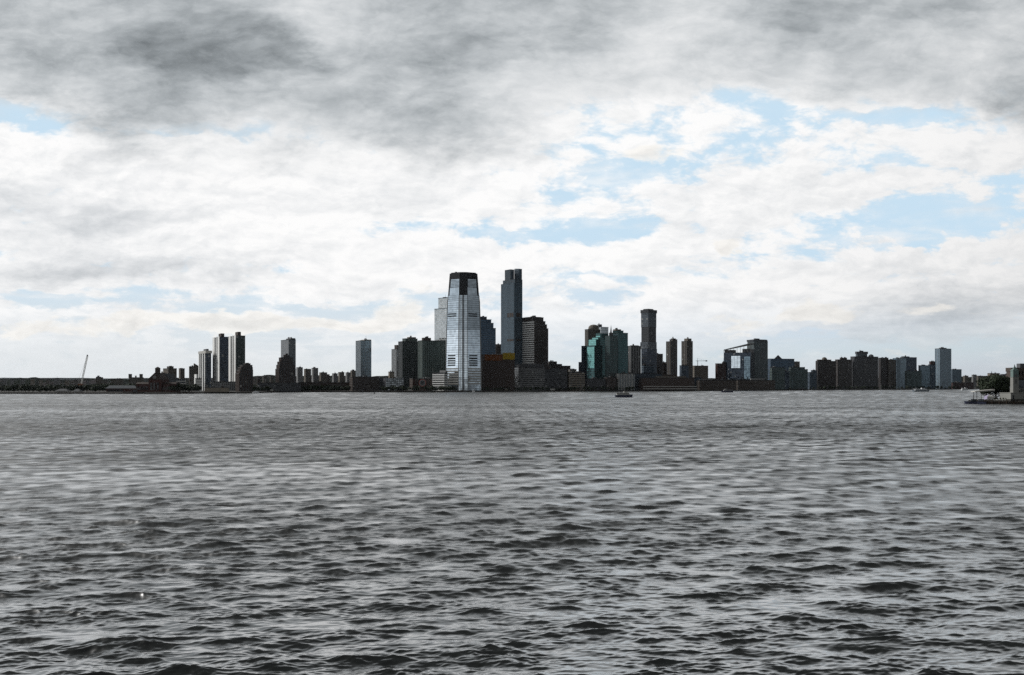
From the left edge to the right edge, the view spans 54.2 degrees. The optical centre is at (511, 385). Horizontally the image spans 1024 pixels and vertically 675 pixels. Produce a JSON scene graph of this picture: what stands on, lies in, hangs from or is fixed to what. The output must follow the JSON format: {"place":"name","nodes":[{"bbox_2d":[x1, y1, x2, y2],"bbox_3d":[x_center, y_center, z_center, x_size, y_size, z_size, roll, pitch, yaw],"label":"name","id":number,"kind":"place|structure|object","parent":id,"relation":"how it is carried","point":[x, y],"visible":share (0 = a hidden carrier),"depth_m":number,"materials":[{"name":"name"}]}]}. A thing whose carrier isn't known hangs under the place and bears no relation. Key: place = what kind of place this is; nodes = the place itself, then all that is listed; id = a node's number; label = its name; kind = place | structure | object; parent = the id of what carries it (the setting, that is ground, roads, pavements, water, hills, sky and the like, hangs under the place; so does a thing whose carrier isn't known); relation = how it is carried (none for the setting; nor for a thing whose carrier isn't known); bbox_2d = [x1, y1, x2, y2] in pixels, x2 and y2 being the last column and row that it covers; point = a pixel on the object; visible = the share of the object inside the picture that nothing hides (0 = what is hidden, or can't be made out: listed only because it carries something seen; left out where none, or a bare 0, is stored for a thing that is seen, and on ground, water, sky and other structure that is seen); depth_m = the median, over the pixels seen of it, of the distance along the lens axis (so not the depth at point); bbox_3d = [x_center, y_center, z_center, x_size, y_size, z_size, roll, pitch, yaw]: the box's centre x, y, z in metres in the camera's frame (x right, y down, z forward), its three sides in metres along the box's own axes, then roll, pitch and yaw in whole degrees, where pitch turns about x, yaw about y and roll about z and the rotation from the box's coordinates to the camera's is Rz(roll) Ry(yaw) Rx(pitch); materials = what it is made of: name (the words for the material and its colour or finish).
{"place":"outdoors","nodes":[
{"label":"outdoors","id":0,"kind":"place"},
{"bbox_2d":[0,378,148,379],"bbox_3d":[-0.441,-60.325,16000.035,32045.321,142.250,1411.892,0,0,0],"label":"hills","id":1,"kind":"structure","parent":0,"point":[76,378],"depth_m":15867.49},
{"bbox_2d":[96,375,102,383],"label":"apartment block","id":2,"kind":"structure","parent":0,"point":[99,379],"depth_m":2144.85,"materials":[{"name":"grey concrete"}]},
{"bbox_2d":[111,378,122,384],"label":"apartment block","id":3,"kind":"structure","parent":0,"point":[117,381],"depth_m":2346.61,"materials":[{"name":"grey concrete"}]},
{"bbox_2d":[128,374,143,384],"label":"apartment block","id":4,"kind":"structure","parent":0,"point":[135,379],"depth_m":2247.81,"materials":[{"name":"grey concrete"}]},
{"bbox_2d":[163,366,176,378],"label":"apartment block","id":5,"kind":"structure","parent":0,"point":[171,369],"depth_m":2153.51,"materials":[{"name":"grey concrete"}]},
{"bbox_2d":[179,368,184,378],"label":"apartment tower","id":6,"kind":"structure","parent":0,"point":[181,373],"depth_m":2261.00,"materials":[{"name":"grey concrete"}]},
{"bbox_2d":[189,363,197,384],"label":"apartment tower","id":7,"kind":"structure","parent":0,"point":[193,370],"depth_m":2070.98,"materials":[{"name":"grey concrete"}]},
{"bbox_2d":[195,375,201,390],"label":"building","id":8,"kind":"structure","parent":0,"point":[198,381],"depth_m":1637.31,"materials":[{"name":"concrete"}]},
{"bbox_2d":[194,349,211,390],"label":"apartment tower","id":9,"kind":"structure","parent":0,"point":[204,365],"depth_m":1914.86,"materials":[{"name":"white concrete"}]},
{"bbox_2d":[204,386,228,391],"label":"building","id":10,"kind":"structure","parent":0,"point":[217,389],"depth_m":1503.92,"materials":[{"name":"beige stone"}]},
{"bbox_2d":[213,333,228,380],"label":"apartment tower","id":11,"kind":"structure","parent":0,"point":[220,357],"depth_m":1890.60,"materials":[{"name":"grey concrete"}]},
{"bbox_2d":[212,381,234,390],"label":"building","id":12,"kind":"structure","parent":0,"point":[230,385],"depth_m":1832.12,"materials":[{"name":"grey glass"}]},
{"bbox_2d":[228,332,244,380],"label":"apartment tower","id":13,"kind":"structure","parent":0,"point":[236,350],"depth_m":1952.52,"materials":[{"name":"grey concrete"}]},
{"bbox_2d":[275,353,295,382],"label":"brick tower","id":14,"kind":"structure","parent":0,"point":[285,370],"depth_m":1855.62,"materials":[{"name":"brown brick"}]},
{"bbox_2d":[281,337,295,364],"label":"glass tower","id":15,"kind":"structure","parent":0,"point":[288,345],"depth_m":2215.74,"materials":[{"name":"grey glass"}]},
{"bbox_2d":[296,367,302,382],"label":"apartment block","id":16,"kind":"structure","parent":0,"point":[299,374],"depth_m":2694.04,"materials":[{"name":"grey concrete"}]},
{"bbox_2d":[304,368,310,381],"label":"apartment block","id":17,"kind":"structure","parent":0,"point":[307,375],"depth_m":2754.95,"materials":[{"name":"grey concrete"}]},
{"bbox_2d":[312,367,317,381],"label":"apartment block","id":18,"kind":"structure","parent":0,"point":[315,373],"depth_m":2816.96,"materials":[{"name":"grey concrete"}]},
{"bbox_2d":[319,371,326,381],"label":"apartment block","id":19,"kind":"structure","parent":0,"point":[323,376],"depth_m":2698.62,"materials":[{"name":"grey concrete"}]},
{"bbox_2d":[298,379,348,390],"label":"building","id":20,"kind":"structure","parent":0,"point":[319,383],"depth_m":1892.73,"materials":[{"name":"brown stone"}]},
{"bbox_2d":[332,373,337,381],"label":"apartment block","id":21,"kind":"structure","parent":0,"point":[334,377],"depth_m":2760.42,"materials":[{"name":"grey concrete"}]},
{"bbox_2d":[338,371,343,381],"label":"apartment block","id":22,"kind":"structure","parent":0,"point":[340,376],"depth_m":2821.75,"materials":[{"name":"grey concrete"}]},
{"bbox_2d":[345,372,350,381],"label":"apartment block","id":23,"kind":"structure","parent":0,"point":[347,375],"depth_m":2703.19,"materials":[{"name":"grey concrete"}]},
{"bbox_2d":[356,338,370,376],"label":"glass tower","id":24,"kind":"structure","parent":0,"point":[363,357],"depth_m":2189.59,"materials":[{"name":"blue glass"}]},
{"bbox_2d":[349,376,378,390],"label":"brick warehouse","id":25,"kind":"structure","parent":0,"point":[363,383],"depth_m":1848.95,"materials":[{"name":"brown brick"}]},
{"bbox_2d":[383,377,403,390],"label":"glazed pavilion","id":26,"kind":"structure","parent":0,"point":[394,381],"depth_m":1837.42,"materials":[{"name":"grey glass"}]},
{"bbox_2d":[391,345,397,377],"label":"apartment tower","id":27,"kind":"structure","parent":0,"point":[394,360],"depth_m":2118.72,"materials":[{"name":"grey concrete"}]},
{"bbox_2d":[398,336,417,387],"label":"apartment tower","id":28,"kind":"structure","parent":0,"point":[407,358],"depth_m":1989.80,"materials":[{"name":"black glass"}]},
{"bbox_2d":[409,377,432,390],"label":"building","id":29,"kind":"structure","parent":0,"point":[415,381],"depth_m":1889.77,"materials":[{"name":"brown brick"}]},
{"bbox_2d":[418,336,445,377],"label":"apartment tower","id":30,"kind":"structure","parent":0,"point":[431,357],"depth_m":1956.31,"materials":[{"name":"green glass"}]},
{"bbox_2d":[432,370,447,390],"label":"office block","id":31,"kind":"structure","parent":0,"point":[440,379],"depth_m":1867.37,"materials":[{"name":"white concrete"}]},
{"bbox_2d":[434,297,447,340],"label":"office tower","id":32,"kind":"structure","parent":0,"point":[440,320],"depth_m":2005.34,"materials":[{"name":"grey glass"}]},
{"bbox_2d":[446,272,481,390],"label":"office tower","id":33,"kind":"structure","parent":0,"point":[463,350],"depth_m":1890.11,"materials":[{"name":"silver glass"},{"name":"pale concrete"},{"name":"black metal"}]},
{"bbox_2d":[450,287,458,294],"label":"crown window","id":34,"kind":"structure","parent":33,"relation":"in","point":[455,290],"depth_m":1892.89,"materials":[{"name":"silver glass"}]},
{"bbox_2d":[467,287,476,294],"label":"crown window","id":35,"kind":"structure","parent":33,"relation":"in","point":[471,291],"depth_m":1893.35,"materials":[{"name":"grey glass"}]},
{"bbox_2d":[480,316,495,354],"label":"office tower","id":36,"kind":"structure","parent":0,"point":[488,338],"depth_m":2052.62,"materials":[{"name":"blue glass"}]},
{"bbox_2d":[0,388,978,393],"bbox_3d":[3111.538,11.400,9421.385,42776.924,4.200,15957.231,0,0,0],"label":"ground","id":37,"kind":"structure","parent":0,"point":[83,392],"depth_m":1794.45,"materials":[{"name":"stone"}]},
{"bbox_2d":[20,384,30,391],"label":"tree","id":38,"kind":"object","parent":37,"relation":"on","point":[26,387],"visible":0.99,"depth_m":1471.65,"materials":[{"name":"green plant"}]},
{"bbox_2d":[78,355,87,384],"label":"boom crane","id":39,"kind":"object","parent":37,"relation":"on","point":[84,370],"visible":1,"depth_m":1762.06,"materials":[{"name":"white metal"}]},
{"bbox_2d":[106,385,135,391],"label":"train shed","id":40,"kind":"structure","parent":37,"relation":"on","point":[115,388],"depth_m":1542.77,"materials":[{"name":"grey metal"}]},
{"bbox_2d":[136,367,180,391],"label":"railway terminal","id":41,"kind":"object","parent":37,"relation":"on","point":[158,381],"visible":1,"depth_m":1486.77,"materials":[{"name":"red brick"}]},
{"bbox_2d":[235,363,252,391],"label":"brick tower","id":42,"kind":"structure","parent":37,"relation":"on","point":[244,378],"depth_m":1595.38,"materials":[{"name":"brown brick"}]},
{"bbox_2d":[257,379,300,390],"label":"building","id":43,"kind":"structure","parent":37,"relation":"on","point":[285,386],"depth_m":1784.84,"materials":[{"name":"brown brick"}]},
{"bbox_2d":[419,379,425,390],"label":"clock","id":44,"kind":"object","parent":37,"relation":"on","point":[422,382],"visible":1,"depth_m":1823.57,"materials":[{"name":"grey paint"}]},
{"bbox_2d":[481,353,514,389],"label":"netted building","id":45,"kind":"structure","parent":37,"relation":"on","point":[498,370],"depth_m":1974.87,"materials":[{"name":"brown stone"}]},
{"bbox_2d":[639,375,696,389],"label":"pier terminal","id":46,"kind":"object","parent":37,"relation":"on","point":[670,382],"visible":0.94,"depth_m":2092.40,"materials":[{"name":"brown brick"}]},
{"bbox_2d":[696,378,735,389],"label":"waterside flats","id":47,"kind":"structure","parent":37,"relation":"on","point":[717,384],"depth_m":2221.49,"materials":[{"name":"brown brick"}]},
{"bbox_2d":[736,378,774,389],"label":"waterside flats","id":48,"kind":"structure","parent":37,"relation":"on","point":[755,384],"depth_m":2354.64,"materials":[{"name":"brown brick"}]},
{"bbox_2d":[770,366,784,388],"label":"office block","id":49,"kind":"structure","parent":37,"relation":"on","point":[777,374],"depth_m":2495.83,"materials":[{"name":"grey glass"}]},
{"bbox_2d":[785,370,789,388],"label":"office block","id":50,"kind":"structure","parent":37,"relation":"on","point":[787,379],"depth_m":2560.43,"materials":[{"name":"blue glass"}]},
{"bbox_2d":[788,366,807,388],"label":"office block","id":51,"kind":"structure","parent":37,"relation":"on","point":[798,377],"depth_m":2573.65,"materials":[{"name":"grey glass"}]},
{"bbox_2d":[878,357,887,388],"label":"apartment tower","id":52,"kind":"structure","parent":37,"relation":"on","point":[882,371],"depth_m":3006.96,"materials":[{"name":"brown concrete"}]},
{"bbox_2d":[888,359,895,388],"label":"apartment tower","id":53,"kind":"structure","parent":37,"relation":"on","point":[891,372],"depth_m":3010.96,"materials":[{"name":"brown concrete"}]},
{"bbox_2d":[951,382,973,388],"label":"building","id":54,"kind":"structure","parent":37,"relation":"on","point":[961,385],"depth_m":3218.05,"materials":[{"name":"brown brick"}]},
{"bbox_2d":[972,374,976,387],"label":"apartment block","id":55,"kind":"structure","parent":37,"relation":"on","point":[974,378],"depth_m":4273.75,"materials":[{"name":"brown brick"}]},
{"bbox_2d":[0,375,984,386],"bbox_3d":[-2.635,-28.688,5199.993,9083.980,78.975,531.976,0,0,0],"label":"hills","id":56,"kind":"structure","parent":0,"point":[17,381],"depth_m":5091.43,"materials":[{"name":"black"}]},
{"bbox_2d":[496,343,500,353],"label":"apartment block","id":57,"kind":"structure","parent":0,"point":[498,348],"depth_m":2355.97,"materials":[{"name":"grey glass"}]},
{"bbox_2d":[501,269,521,366],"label":"apartment tower","id":58,"kind":"structure","parent":0,"point":[511,313],"depth_m":2178.02,"materials":[{"name":"grey glass"}]},
{"bbox_2d":[0,389,1023,674],"bbox_3d":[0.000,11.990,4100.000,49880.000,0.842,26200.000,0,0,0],"label":"water","id":59,"kind":"structure","parent":0,"point":[606,533],"depth_m":80.83,"materials":[{"name":"black liquid"}]},
{"bbox_2d":[615,391,632,396],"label":"ferry","id":60,"kind":"object","parent":59,"relation":"on","point":[625,394],"visible":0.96,"depth_m":1022.62,"materials":[{"name":"blue paint"}]},
{"bbox_2d":[912,388,928,391],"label":"ferry","id":61,"kind":"object","parent":59,"relation":"on","point":[921,390],"visible":1,"depth_m":1970.18,"materials":[{"name":"white paint"}]},
{"bbox_2d":[964,399,976,403],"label":"launch","id":62,"kind":"object","parent":59,"relation":"on","point":[972,401],"visible":0.85,"depth_m":649.46,"materials":[{"name":"blue paint"}]},
{"bbox_2d":[968,399,1023,403],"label":"pier","id":63,"kind":"structure","parent":59,"relation":"in","point":[991,401],"depth_m":645.90,"materials":[{"name":"stone"}]},
{"bbox_2d":[971,389,994,399],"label":"canopy","id":64,"kind":"object","parent":63,"relation":"on","point":[992,390],"visible":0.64,"depth_m":659.65,"materials":[{"name":"concrete"}]},
{"bbox_2d":[979,381,992,399],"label":"tree","id":65,"kind":"object","parent":63,"relation":"on","point":[982,386],"visible":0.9,"depth_m":667.72,"materials":[{"name":"green plant"}]},
{"bbox_2d":[976,374,1004,399],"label":"tree","id":66,"kind":"object","parent":63,"relation":"on","point":[992,381],"visible":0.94,"depth_m":666.13,"materials":[{"name":"green plant"}]},
{"bbox_2d":[995,376,1009,395],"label":"tree","id":67,"kind":"object","parent":63,"relation":"on","point":[1004,386],"visible":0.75,"depth_m":665.09,"materials":[{"name":"green plant"}]},
{"bbox_2d":[999,380,1023,400],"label":"pier hall","id":68,"kind":"structure","parent":63,"relation":"on","point":[1009,396],"depth_m":644.75,"materials":[{"name":"concrete"}]},
{"bbox_2d":[1010,364,1018,392],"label":"clock tower","id":69,"kind":"structure","parent":68,"relation":"on","point":[1014,380],"depth_m":644.35,"materials":[{"name":"stone"}]},
{"bbox_2d":[0,0,1023,377],"label":"sky","id":70,"kind":"structure","parent":0,"point":[814,180],"materials":[{"name":"white"}]},
{"bbox_2d":[515,363,545,389],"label":"warehouse block","id":71,"kind":"structure","parent":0,"point":[529,375],"depth_m":2020.59,"materials":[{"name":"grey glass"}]},
{"bbox_2d":[522,315,547,367],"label":"office tower","id":72,"kind":"structure","parent":0,"point":[534,339],"depth_m":2163.58,"materials":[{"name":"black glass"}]},
{"bbox_2d":[545,368,566,389],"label":"warehouse block","id":73,"kind":"structure","parent":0,"point":[555,377],"depth_m":2031.53,"materials":[{"name":"grey concrete"}]},
{"bbox_2d":[548,360,569,371],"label":"apartment block","id":74,"kind":"structure","parent":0,"point":[552,364],"depth_m":2340.22,"materials":[{"name":"grey concrete"}]},
{"bbox_2d":[567,371,584,389],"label":"warehouse block","id":75,"kind":"structure","parent":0,"point":[576,379],"depth_m":2044.25,"materials":[{"name":"brown brick"}]},
{"bbox_2d":[578,333,607,377],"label":"glass tower","id":76,"kind":"structure","parent":0,"point":[592,362],"depth_m":2104.07,"materials":[{"name":"glass"}]},
{"bbox_2d":[585,325,600,345],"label":"apartment tower","id":77,"kind":"structure","parent":0,"point":[591,331],"depth_m":2330.48,"materials":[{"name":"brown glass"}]},
{"bbox_2d":[585,375,605,389],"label":"building","id":78,"kind":"structure","parent":0,"point":[593,382],"depth_m":2054.82,"materials":[{"name":"grey glass"}]},
{"bbox_2d":[597,323,608,333],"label":"apartment tower","id":79,"kind":"structure","parent":0,"point":[604,330],"depth_m":2370.38,"materials":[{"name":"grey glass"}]},
{"bbox_2d":[604,376,616,389],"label":"building","id":80,"kind":"structure","parent":0,"point":[610,381],"depth_m":2059.99,"materials":[{"name":"brown brick"}]},
{"bbox_2d":[605,329,617,376],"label":"glass tower","id":81,"kind":"structure","parent":0,"point":[611,354],"depth_m":2086.86,"materials":[{"name":"glass"}]},
{"bbox_2d":[613,328,627,372],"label":"glass tower","id":82,"kind":"structure","parent":0,"point":[622,351],"depth_m":2124.47,"materials":[{"name":"glass"}]},
{"bbox_2d":[615,372,634,389],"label":"building","id":83,"kind":"structure","parent":0,"point":[624,380],"depth_m":2071.66,"materials":[{"name":"grey glass"}]},
{"bbox_2d":[628,344,640,372],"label":"apartment tower","id":84,"kind":"structure","parent":0,"point":[634,358],"depth_m":2219.89,"materials":[{"name":"brown concrete"}]},
{"bbox_2d":[634,364,660,389],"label":"building","id":85,"kind":"structure","parent":0,"point":[647,371],"depth_m":2128.97,"materials":[{"name":"grey glass"}]},
{"bbox_2d":[640,309,656,372],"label":"apartment tower","id":86,"kind":"structure","parent":0,"point":[648,343],"depth_m":2278.93,"materials":[{"name":"grey glass"}]},
{"bbox_2d":[657,353,662,375],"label":"apartment block","id":87,"kind":"structure","parent":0,"point":[659,363],"depth_m":2331.56,"materials":[{"name":"grey glass"}]},
{"bbox_2d":[666,337,676,374],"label":"apartment tower","id":88,"kind":"structure","parent":0,"point":[671,356],"depth_m":2363.27,"materials":[{"name":"brown concrete"}]},
{"bbox_2d":[679,364,688,376],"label":"building","id":89,"kind":"structure","parent":0,"point":[684,370],"depth_m":2276.83,"materials":[{"name":"blue glass"}]},
{"bbox_2d":[681,337,692,376],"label":"apartment tower","id":90,"kind":"structure","parent":0,"point":[687,351],"depth_m":2411.44,"materials":[{"name":"brown concrete"}]},
{"bbox_2d":[693,365,707,378],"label":"concrete block","id":91,"kind":"structure","parent":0,"point":[701,371],"depth_m":2449.79,"materials":[{"name":"brown concrete"}]},
{"bbox_2d":[715,358,725,379],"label":"apartment block","id":92,"kind":"structure","parent":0,"point":[720,370],"depth_m":2444.49,"materials":[{"name":"brown brick"}]},
{"bbox_2d":[724,343,754,379],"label":"office block","id":93,"kind":"structure","parent":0,"point":[740,365],"depth_m":2447.79,"materials":[{"name":"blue glass"}]},
{"bbox_2d":[747,338,767,379],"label":"office tower","id":94,"kind":"structure","parent":0,"point":[760,347],"depth_m":2543.74,"materials":[{"name":"grey glass"}]},
{"bbox_2d":[768,355,793,379],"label":"office block","id":95,"kind":"structure","parent":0,"point":[777,361],"depth_m":2617.32,"materials":[{"name":"blue glass"}]},
{"bbox_2d":[808,370,816,388],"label":"office block","id":96,"kind":"structure","parent":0,"point":[812,378],"depth_m":2735.60,"materials":[{"name":"blue glass"}]},
{"bbox_2d":[816,357,835,388],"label":"apartment tower","id":97,"kind":"structure","parent":0,"point":[826,372],"depth_m":2779.13,"materials":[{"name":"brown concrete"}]},
{"bbox_2d":[835,357,851,388],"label":"apartment tower","id":98,"kind":"structure","parent":0,"point":[843,371],"depth_m":2880.48,"materials":[{"name":"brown concrete"}]},
{"bbox_2d":[850,350,877,388],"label":"apartment tower","id":99,"kind":"structure","parent":0,"point":[864,370],"depth_m":2902.06,"materials":[{"name":"grey concrete"}]},
{"bbox_2d":[893,357,905,388],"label":"glass tower","id":100,"kind":"structure","parent":0,"point":[900,371],"depth_m":3028.78,"materials":[{"name":"blue glass"}]},
{"bbox_2d":[900,355,916,370],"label":"glass tower","id":101,"kind":"structure","parent":0,"point":[911,363],"depth_m":3116.94,"materials":[{"name":"glass"}]},
{"bbox_2d":[905,370,921,388],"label":"office block","id":102,"kind":"structure","parent":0,"point":[913,378],"depth_m":2997.59,"materials":[{"name":"grey glass"}]},
{"bbox_2d":[918,365,929,388],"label":"office block","id":103,"kind":"structure","parent":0,"point":[925,369],"depth_m":3128.36,"materials":[{"name":"blue glass"}]},
{"bbox_2d":[928,360,935,388],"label":"office block","id":104,"kind":"structure","parent":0,"point":[932,364],"depth_m":3138.86,"materials":[{"name":"blue glass"}]},
{"bbox_2d":[935,347,950,388],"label":"glass tower","id":105,"kind":"structure","parent":0,"point":[943,365],"depth_m":3181.46,"materials":[{"name":"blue glass"}]},
{"bbox_2d":[951,369,961,381],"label":"office block","id":106,"kind":"structure","parent":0,"point":[956,375],"depth_m":3322.13,"materials":[{"name":"blue glass"}]},
{"bbox_2d":[1006,363,1023,379],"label":"framed building","id":107,"kind":"structure","parent":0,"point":[1020,367],"depth_m":821.38,"materials":[{"name":"brown stone"}]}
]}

